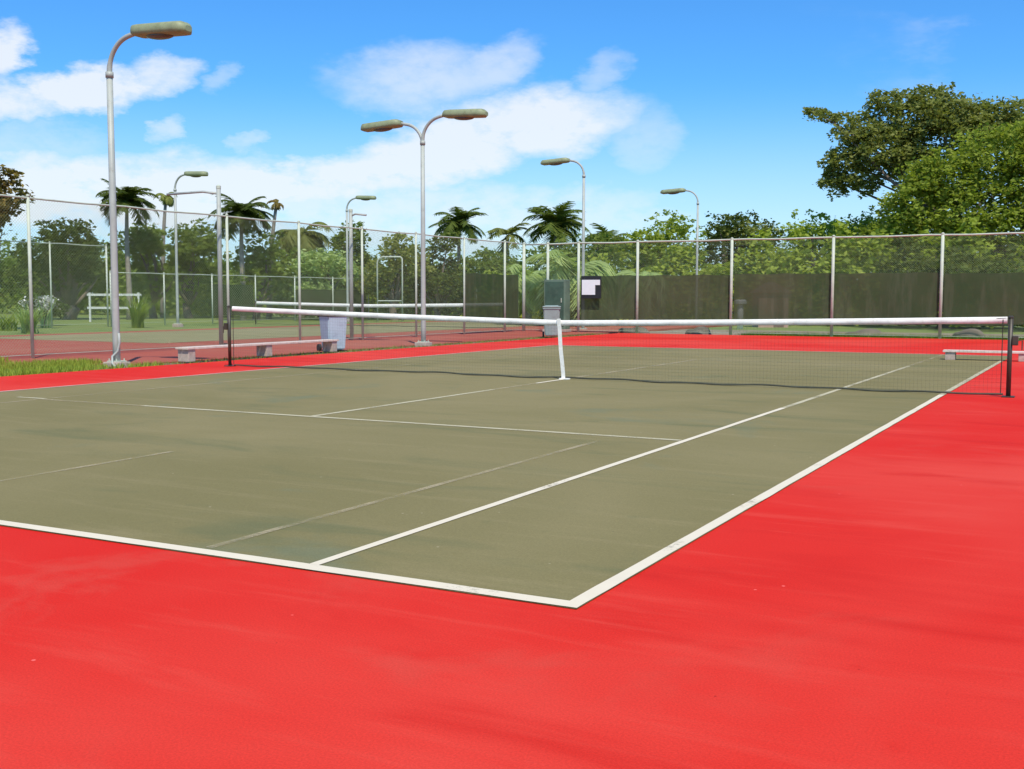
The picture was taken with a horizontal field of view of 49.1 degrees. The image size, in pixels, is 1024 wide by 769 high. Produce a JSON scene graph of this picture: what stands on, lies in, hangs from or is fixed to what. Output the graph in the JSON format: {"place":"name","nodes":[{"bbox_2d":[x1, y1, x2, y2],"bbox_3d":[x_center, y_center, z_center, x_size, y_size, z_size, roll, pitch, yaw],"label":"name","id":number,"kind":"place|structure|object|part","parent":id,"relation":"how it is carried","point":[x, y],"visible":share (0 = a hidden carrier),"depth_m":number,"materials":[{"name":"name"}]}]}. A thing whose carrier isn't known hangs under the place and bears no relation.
{"place":"outdoors","nodes":[
{"label":"outdoors","id":0,"kind":"place"},
{"bbox_2d":[61,332,601,371],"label":"grass","id":1,"kind":"structure","parent":0,"point":[357,350],"depth_m":26.57,"materials":[{"name":"green plant"}]},
{"bbox_2d":[175,339,338,361],"bbox_3d":[-5.241,-0.740,23.731,0.320,0.280,4.900,2,5,27],"label":"bench","id":2,"kind":"object","parent":1,"relation":"on","point":[186,354],"visible":0.98,"depth_m":23.60,"materials":[{"name":"paint"}]},
{"bbox_2d":[0,300,1023,335],"bbox_3d":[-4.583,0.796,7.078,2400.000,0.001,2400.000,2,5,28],"label":"ground","id":3,"kind":"structure","parent":0,"point":[845,328],"depth_m":52.98,"materials":[{"name":"green plant"}]},
{"bbox_2d":[0,256,17,297],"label":"broadleaf tree","id":4,"kind":"object","parent":3,"relation":"on","point":[1,293],"visible":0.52,"depth_m":67.88,"materials":[{"name":"green plant"}]},
{"bbox_2d":[0,313,18,330],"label":"grassy plant","id":5,"kind":"object","parent":3,"relation":"on","point":[6,328],"visible":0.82,"depth_m":44.04,"materials":[{"name":"green plant"}]},
{"bbox_2d":[0,164,34,246],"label":"broadleaf tree","id":6,"kind":"object","parent":3,"relation":"on","point":[5,185],"visible":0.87,"depth_m":44.48,"materials":[{"name":"green plant"}]},
{"bbox_2d":[7,304,52,333],"bbox_3d":[-17.782,-2.412,40.901,2.090,1.108,2.007,-2,5,-27],"label":"grassy plant","id":7,"kind":"object","parent":3,"relation":"on","point":[25,320],"visible":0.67,"depth_m":40.83,"materials":[{"name":"green plant"}]},
{"bbox_2d":[18,295,71,324],"bbox_3d":[-21.848,-3.445,52.127,2.350,1.458,2.044,2,5,28],"label":"flowering bush","id":8,"kind":"object","parent":3,"relation":"on","point":[59,310],"visible":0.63,"depth_m":51.74,"materials":[{"name":"white plant"}]},
{"bbox_2d":[34,292,57,327],"bbox_3d":[-20.019,-3.270,48.592,0.745,1.620,1.811,0,4,-4],"label":"grassy plant","id":9,"kind":"object","parent":3,"relation":"on","point":[49,323],"visible":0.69,"depth_m":48.53,"materials":[{"name":"green plant"}]},
{"bbox_2d":[0,240,108,327],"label":"chain link fence","id":10,"kind":"object","parent":3,"relation":"on","point":[51,282],"visible":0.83,"depth_m":47.62,"materials":[{"name":"metal"}]},
{"bbox_2d":[0,217,110,319],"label":"broadleaf tree","id":11,"kind":"object","parent":3,"relation":"on","point":[55,234],"visible":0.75,"depth_m":64.60,"materials":[{"name":"green plant"}]},
{"bbox_2d":[1,233,124,310],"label":"broadleaf tree","id":12,"kind":"object","parent":3,"relation":"on","point":[84,295],"visible":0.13,"depth_m":82.92,"materials":[{"name":"green plant"}]},
{"bbox_2d":[87,293,140,321],"bbox_3d":[-21.291,-4.131,60.037,2.900,1.580,0.100,0,4,-1],"label":"rail fence","id":13,"kind":"object","parent":3,"relation":"on","point":[90,294],"visible":0.47,"depth_m":59.98,"materials":[{"name":"white paint"}]},
{"bbox_2d":[95,178,159,319],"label":"palm tree","id":14,"kind":"object","parent":3,"relation":"on","point":[126,196],"visible":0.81,"depth_m":65.53,"materials":[{"name":"green plant"}]},
{"bbox_2d":[119,293,157,327],"bbox_3d":[-16.184,-3.214,48.593,2.082,1.523,2.173,2,5,18],"label":"grassy plant","id":15,"kind":"object","parent":3,"relation":"on","point":[135,317],"visible":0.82,"depth_m":48.43,"materials":[{"name":"green plant"}]},
{"bbox_2d":[102,220,188,318],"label":"broadleaf tree","id":16,"kind":"object","parent":3,"relation":"on","point":[142,232],"visible":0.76,"depth_m":69.06,"materials":[{"name":"green plant"}]},
{"bbox_2d":[153,192,176,316],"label":"palm tree","id":17,"kind":"object","parent":3,"relation":"on","point":[166,201],"visible":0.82,"depth_m":73.28,"materials":[{"name":"green plant"}]},
{"bbox_2d":[151,218,225,318],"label":"broadleaf tree","id":18,"kind":"object","parent":3,"relation":"on","point":[193,251],"visible":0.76,"depth_m":69.46,"materials":[{"name":"green plant"}]},
{"bbox_2d":[172,171,207,326],"bbox_3d":[-14.114,-5.914,49.269,2.064,6.829,0.400,2,5,28],"label":"court lamp","id":19,"kind":"object","parent":3,"relation":"on","point":[195,174],"visible":0.94,"depth_m":49.55,"materials":[{"name":"metal"}]},
{"bbox_2d":[108,271,368,325],"bbox_3d":[-13.282,-4.499,58.648,0.180,2.480,19.790,2,5,28],"label":"chain link fence","id":20,"kind":"object","parent":3,"relation":"on","point":[304,297],"visible":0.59,"depth_m":58.00,"materials":[{"name":"metal"}]},
{"bbox_2d":[208,193,273,320],"bbox_3d":[-15.356,-7.160,63.876,3.869,7.346,4.247,2,5,28],"label":"palm tree","id":21,"kind":"object","parent":3,"relation":"on","point":[238,209],"visible":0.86,"depth_m":63.17,"materials":[{"name":"green plant"}]},
{"bbox_2d":[214,229,301,319],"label":"broadleaf tree","id":22,"kind":"object","parent":3,"relation":"on","point":[276,266],"visible":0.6,"depth_m":65.31,"materials":[{"name":"green plant"}]},
{"bbox_2d":[266,199,283,318],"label":"palm tree","id":23,"kind":"object","parent":3,"relation":"on","point":[276,206],"visible":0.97,"depth_m":67.66,"materials":[{"name":"green plant"}]},
{"bbox_2d":[0,239,550,318],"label":"undergrowth","id":24,"kind":"object","parent":3,"relation":"on","point":[215,267],"visible":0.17,"depth_m":76.33,"materials":[{"name":"green plant"}]},
{"bbox_2d":[268,222,334,318],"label":"palm tree","id":25,"kind":"object","parent":3,"relation":"on","point":[310,238],"visible":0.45,"depth_m":68.61,"materials":[{"name":"green plant"}]},
{"bbox_2d":[15,334,591,375],"bbox_3d":[-7.980,-0.142,18.423,0.800,0.030,48.900,2,5,28],"label":"soil strip","id":26,"kind":"object","parent":3,"relation":"on","point":[321,353],"visible":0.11,"depth_m":25.15,"materials":[{"name":"brown soil"}]},
{"bbox_2d":[103,21,191,367],"bbox_3d":[-6.367,-3.213,19.586,2.064,6.009,0.421,2,5,28],"label":"court lamp","id":27,"kind":"object","parent":26,"relation":"on","point":[162,30],"visible":0.96,"depth_m":19.88,"materials":[{"name":"metal"}]},
{"bbox_2d":[360,109,487,346],"bbox_3d":[-2.304,-3.962,29.017,3.789,6.059,0.400,2,5,28],"label":"court lamp","id":28,"kind":"object","parent":26,"relation":"on","point":[391,124],"visible":0.98,"depth_m":28.97,"materials":[{"name":"metal"}]},
{"bbox_2d":[542,305,560,336],"bbox_3d":[1.249,-1.986,35.248,0.590,1.004,0.604,0,4,3],"label":"wheelie bin","id":29,"kind":"object","parent":26,"relation":"on","point":[551,312],"visible":0.91,"depth_m":34.99,"materials":[{"name":"grey plastic"}]},
{"bbox_2d":[286,248,364,297],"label":"broadleaf tree","id":30,"kind":"object","parent":3,"relation":"on","point":[314,267],"visible":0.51,"depth_m":65.22,"materials":[{"name":"green plant"}]},
{"bbox_2d":[321,220,381,288],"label":"broadleaf tree","id":31,"kind":"object","parent":3,"relation":"on","point":[342,234],"visible":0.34,"depth_m":70.92,"materials":[{"name":"green plant"}]},
{"bbox_2d":[346,195,375,321],"bbox_3d":[-8.149,-6.728,60.224,2.064,6.779,0.400,2,5,28],"label":"court lamp","id":32,"kind":"object","parent":3,"relation":"on","point":[364,197],"visible":0.84,"depth_m":60.47,"materials":[{"name":"metal"}]},
{"bbox_2d":[0,321,728,364],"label":"neighbouring court surround","id":33,"kind":"object","parent":3,"relation":"on","point":[167,354],"visible":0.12,"depth_m":29.96,"materials":[{"name":"red concrete"}]},
{"bbox_2d":[0,355,163,376],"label":"grass","id":34,"kind":"structure","parent":33,"relation":"on","point":[12,368],"depth_m":19.65,"materials":[{"name":"green plant"}]},
{"bbox_2d":[166,185,223,344],"bbox_3d":[-7.984,-2.940,28.238,1.561,4.100,0.120,2,5,18],"label":"bracket post","id":35,"kind":"object","parent":33,"relation":"on","point":[218,203],"visible":0.91,"depth_m":27.98,"materials":[{"name":"metal"}]},
{"bbox_2d":[0,194,522,357],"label":"chain link fence","id":36,"kind":"object","parent":33,"relation":"on","point":[490,295],"visible":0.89,"depth_m":29.95,"materials":[{"name":"metal"}]},
{"bbox_2d":[0,322,537,342],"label":"neighbouring court","id":37,"kind":"object","parent":33,"relation":"on","point":[295,330],"visible":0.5,"depth_m":38.51,"materials":[{"name":"green concrete"}]},
{"bbox_2d":[255,301,502,327],"bbox_3d":[-6.095,-3.079,48.838,13.250,1.078,0.150,2,5,28],"label":"tennis net","id":38,"kind":"object","parent":37,"relation":"on","point":[354,305],"visible":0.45,"depth_m":48.82,"materials":[{"name":"fabric"}]},
{"bbox_2d":[317,315,346,350],"bbox_3d":[-4.207,-1.253,26.334,0.570,0.963,0.624,-3,5,-34],"label":"wheelie bin","id":39,"kind":"object","parent":33,"relation":"on","point":[338,331],"visible":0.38,"depth_m":26.15,"materials":[{"name":"grey plastic"}]},
{"bbox_2d":[349,208,366,339],"bbox_3d":[-4.503,-3.187,32.795,0.563,3.900,0.120,2,5,18],"label":"bracket post","id":40,"kind":"object","parent":33,"relation":"on","point":[351,214],"visible":0.91,"depth_m":32.80,"materials":[{"name":"metal"}]},
{"bbox_2d":[542,280,570,331],"bbox_3d":[1.643,-2.881,41.021,0.940,1.900,0.507,2,5,28],"label":"cabinet","id":41,"kind":"object","parent":33,"relation":"on","point":[556,292],"visible":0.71,"depth_m":40.77,"materials":[{"name":"metal"}]},
{"bbox_3d":[1.535,-2.936,40.813,0.740,1.600,0.046,2,5,28],"label":"door","id":42,"kind":"part","parent":41,"relation":"part of","materials":[{"name":"green metal"}]},
{"bbox_2d":[540,157,586,328],"bbox_3d":[2.084,-5.582,45.072,2.064,6.979,0.400,2,5,28],"label":"court lamp","id":43,"kind":"object","parent":33,"relation":"on","point":[555,161],"visible":0.84,"depth_m":44.61,"materials":[{"name":"metal"}]},
{"bbox_2d":[660,188,698,274],"bbox_3d":[8.138,-6.136,54.295,2.064,6.679,0.400,2,5,28],"label":"court lamp","id":44,"kind":"object","parent":33,"relation":"on","point":[673,191],"visible":0.72,"depth_m":53.85,"materials":[{"name":"metal"}]},
{"bbox_2d":[522,232,1023,338],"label":"chain link fence","id":45,"kind":"object","parent":33,"relation":"on","point":[798,295],"visible":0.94,"depth_m":37.25,"materials":[{"name":"metal"}]},
{"bbox_2d":[581,276,600,297],"bbox_3d":[2.866,-3.545,40.559,0.780,0.859,0.046,2,5,28],"label":"sign board","id":46,"kind":"object","parent":45,"relation":"attached to","point":[590,286],"visible":1,"depth_m":40.55,"materials":[{"name":"white plastic"}]},
{"bbox_2d":[376,256,402,320],"bbox_3d":[-6.702,-5.262,61.495,1.490,3.545,0.090,1,4,8],"label":"gate frame","id":47,"kind":"object","parent":3,"relation":"on","point":[401,278],"visible":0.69,"depth_m":61.40,"materials":[{"name":"metal"}]},
{"bbox_2d":[356,233,439,319],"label":"broadleaf tree","id":48,"kind":"object","parent":3,"relation":"on","point":[389,282],"visible":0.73,"depth_m":65.61,"materials":[{"name":"green plant"}]},
{"bbox_2d":[405,232,473,315],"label":"broadleaf tree","id":49,"kind":"object","parent":3,"relation":"on","point":[456,290],"visible":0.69,"depth_m":67.02,"materials":[{"name":"green plant"}]},
{"bbox_2d":[428,206,486,314],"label":"palm tree","id":50,"kind":"object","parent":3,"relation":"on","point":[457,223],"visible":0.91,"depth_m":72.97,"materials":[{"name":"green plant"}]},
{"bbox_2d":[465,246,517,273],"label":"broadleaf tree","id":51,"kind":"object","parent":3,"relation":"on","point":[487,264],"visible":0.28,"depth_m":66.88,"materials":[{"name":"green plant"}]},
{"bbox_2d":[0,240,1007,312],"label":"undergrowth","id":52,"kind":"object","parent":3,"relation":"on","point":[529,263],"depth_m":97.74,"materials":[{"name":"green plant"}]},
{"bbox_2d":[485,223,530,260],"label":"palm tree","id":53,"kind":"object","parent":3,"relation":"on","point":[511,231],"visible":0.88,"depth_m":71.55,"materials":[{"name":"green plant"}]},
{"bbox_2d":[0,333,1023,768],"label":"court surround","id":54,"kind":"object","parent":3,"relation":"on","point":[860,605],"visible":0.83,"depth_m":4.06,"materials":[{"name":"red concrete"}]},
{"bbox_2d":[0,345,1006,608],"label":"court","id":55,"kind":"object","parent":54,"relation":"on","point":[218,477],"visible":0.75,"depth_m":9.05,"materials":[{"name":"green concrete"}]},
{"bbox_2d":[0,379,942,607],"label":"court lines","id":56,"kind":"object","parent":55,"relation":"on","point":[595,591],"visible":1,"depth_m":5.64,"materials":[{"name":"white paint"}]},
{"bbox_2d":[2,346,942,536],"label":"faded court lines","id":57,"kind":"object","parent":55,"relation":"on","point":[438,484],"visible":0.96,"depth_m":9.38,"materials":[{"name":"paint"}]},
{"bbox_2d":[0,345,993,391],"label":"court boundary line","id":58,"kind":"object","parent":55,"relation":"on","point":[381,359],"visible":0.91,"depth_m":21.36,"materials":[{"name":"paint"}]},
{"bbox_2d":[22,360,1000,440],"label":"worn court lines","id":59,"kind":"object","parent":55,"relation":"on","point":[960,383],"visible":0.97,"depth_m":12.43,"materials":[{"name":"paint"}]},
{"bbox_2d":[223,305,1022,397],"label":"tennis net","id":60,"kind":"object","parent":55,"relation":"on","point":[1012,339],"visible":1,"depth_m":16.38,"materials":[{"name":"fabric"}]},
{"bbox_2d":[943,349,1023,361],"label":"bench","id":61,"kind":"object","parent":54,"relation":"on","point":[949,355],"visible":1,"depth_m":22.59,"materials":[{"name":"paint"}]},
{"bbox_2d":[502,264,550,324],"bbox_3d":[0.845,-4.040,51.940,3.463,3.064,3.492,2,5,28],"label":"palm tree","id":62,"kind":"object","parent":3,"relation":"on","point":[528,281],"visible":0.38,"depth_m":51.28,"materials":[{"name":"green plant"}]},
{"bbox_2d":[522,201,590,248],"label":"palm tree","id":63,"kind":"object","parent":3,"relation":"on","point":[557,224],"visible":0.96,"depth_m":71.04,"materials":[{"name":"green plant"}]},
{"bbox_2d":[521,249,616,326],"bbox_3d":[2.578,-4.027,49.952,4.433,3.843,4.276,-2,5,-30],"label":"palm tree","id":64,"kind":"object","parent":3,"relation":"on","point":[594,266],"visible":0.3,"depth_m":49.13,"materials":[{"name":"green plant"}]},
{"bbox_2d":[528,231,625,272],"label":"broadleaf tree","id":65,"kind":"object","parent":3,"relation":"on","point":[599,250],"visible":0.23,"depth_m":66.47,"materials":[{"name":"green plant"}]},
{"bbox_2d":[586,223,633,257],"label":"palm tree","id":66,"kind":"object","parent":3,"relation":"on","point":[599,227],"visible":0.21,"depth_m":75.40,"materials":[{"name":"green plant"}]},
{"bbox_2d":[616,270,659,275],"bbox_3d":[5.830,-3.756,50.215,2.786,2.785,3.039,-2,5,-21],"label":"palm tree","id":67,"kind":"object","parent":3,"relation":"on","point":[626,272],"visible":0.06,"depth_m":50.24,"materials":[{"name":"green plant"}]},
{"bbox_2d":[602,209,709,272],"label":"broadleaf tree","id":68,"kind":"object","parent":3,"relation":"on","point":[681,231],"visible":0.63,"depth_m":68.80,"materials":[{"name":"green plant"}]},
{"bbox_2d":[709,227,729,263],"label":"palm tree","id":69,"kind":"object","parent":3,"relation":"on","point":[720,236],"visible":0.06,"depth_m":76.47,"materials":[{"name":"green plant"}]},
{"bbox_2d":[682,210,786,274],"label":"broadleaf tree","id":70,"kind":"object","parent":3,"relation":"on","point":[736,218],"visible":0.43,"depth_m":70.46,"materials":[{"name":"green plant"}]},
{"bbox_2d":[452,217,1023,328],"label":"undergrowth","id":71,"kind":"object","parent":3,"relation":"on","point":[790,260],"visible":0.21,"depth_m":54.88,"materials":[{"name":"green plant"}]},
{"bbox_2d":[722,220,815,273],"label":"broadleaf tree","id":72,"kind":"object","parent":3,"relation":"on","point":[749,231],"visible":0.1,"depth_m":69.02,"materials":[{"name":"green plant"}]},
{"bbox_2d":[752,325,787,327],"bbox_3d":[11.972,-3.703,51.979,1.674,2.080,1.674,0,4,0],"label":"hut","id":73,"kind":"object","parent":3,"relation":"on","point":[779,326],"visible":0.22,"depth_m":51.37,"materials":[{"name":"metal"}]},
{"bbox_2d":[774,325,783,327],"bbox_3d":[12.217,-3.329,51.304,0.465,1.440,0.043,0,4,0],"label":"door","id":74,"kind":"structure","parent":73,"relation":"in","point":[775,326],"depth_m":51.35,"materials":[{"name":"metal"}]},
{"bbox_2d":[755,209,839,272],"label":"broadleaf tree","id":75,"kind":"object","parent":3,"relation":"on","point":[804,231],"visible":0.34,"depth_m":65.09,"materials":[{"name":"green plant"}]},
{"bbox_2d":[785,227,815,246],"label":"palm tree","id":76,"kind":"object","parent":3,"relation":"on","point":[794,236],"visible":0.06,"depth_m":72.76,"materials":[{"name":"green plant"}]},
{"bbox_2d":[804,205,881,273],"bbox_3d":[19.436,-6.883,65.317,6.410,6.982,4.726,-2,5,-24],"label":"broadleaf tree","id":77,"kind":"object","parent":3,"relation":"on","point":[866,218],"visible":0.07,"depth_m":64.79,"materials":[{"name":"green plant"}]},
{"bbox_2d":[835,217,925,272],"bbox_3d":[20.948,-6.292,62.234,6.088,6.321,4.950,2,5,28],"label":"broadleaf tree","id":78,"kind":"object","parent":3,"relation":"on","point":[863,230],"visible":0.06,"depth_m":62.35,"materials":[{"name":"green plant"}]},
{"bbox_2d":[802,81,1023,260],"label":"broadleaf tree","id":79,"kind":"object","parent":3,"relation":"on","point":[936,115],"visible":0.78,"depth_m":60.73,"materials":[{"name":"green plant"}]},
{"bbox_2d":[865,116,1023,325],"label":"broadleaf tree","id":80,"kind":"object","parent":3,"relation":"on","point":[906,217],"visible":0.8,"depth_m":53.53,"materials":[{"name":"green plant"}]},
{"bbox_2d":[875,236,1023,328],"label":"broadleaf tree","id":81,"kind":"object","parent":3,"relation":"on","point":[902,256],"visible":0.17,"depth_m":48.85,"materials":[{"name":"green plant"}]},
{"bbox_2d":[950,252,1023,273],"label":"broadleaf tree","id":82,"kind":"object","parent":3,"relation":"on","point":[990,268],"visible":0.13,"depth_m":45.43,"materials":[{"name":"green plant"}]},
{"bbox_2d":[0,0,1023,288],"label":"sky","id":83,"kind":"structure","parent":0,"point":[271,99],"materials":[{"name":"blue"}]},
{"bbox_2d":[649,329,1023,339],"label":"soil ground","id":84,"kind":"structure","parent":0,"point":[734,332],"depth_m":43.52,"materials":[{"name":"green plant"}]},
{"bbox_2d":[618,327,650,333],"bbox_3d":[4.565,-1.978,41.762,1.408,0.360,0.651,2,5,28],"label":"rock","id":85,"kind":"object","parent":84,"relation":"on","point":[632,330],"visible":0.34,"depth_m":41.54,"materials":[{"name":"grey stone"}]},
{"bbox_2d":[685,326,711,334],"bbox_3d":[6.667,-1.895,40.379,1.124,0.406,0.693,2,5,28],"label":"rock","id":86,"kind":"object","parent":84,"relation":"on","point":[701,329],"visible":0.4,"depth_m":40.21,"materials":[{"name":"grey stone"}]},
{"bbox_2d":[845,328,882,334],"bbox_3d":[11.988,-1.718,38.238,1.560,0.394,0.673,2,5,28],"label":"rock","id":87,"kind":"object","parent":84,"relation":"on","point":[870,331],"visible":0.24,"depth_m":38.08,"materials":[{"name":"grey stone"}]},
{"bbox_2d":[953,328,984,336],"bbox_3d":[14.869,-1.595,36.453,0.982,0.460,0.857,-1,5,-10],"label":"rock","id":88,"kind":"object","parent":84,"relation":"on","point":[975,332],"visible":0.27,"depth_m":36.25,"materials":[{"name":"grey stone"}]}
]}

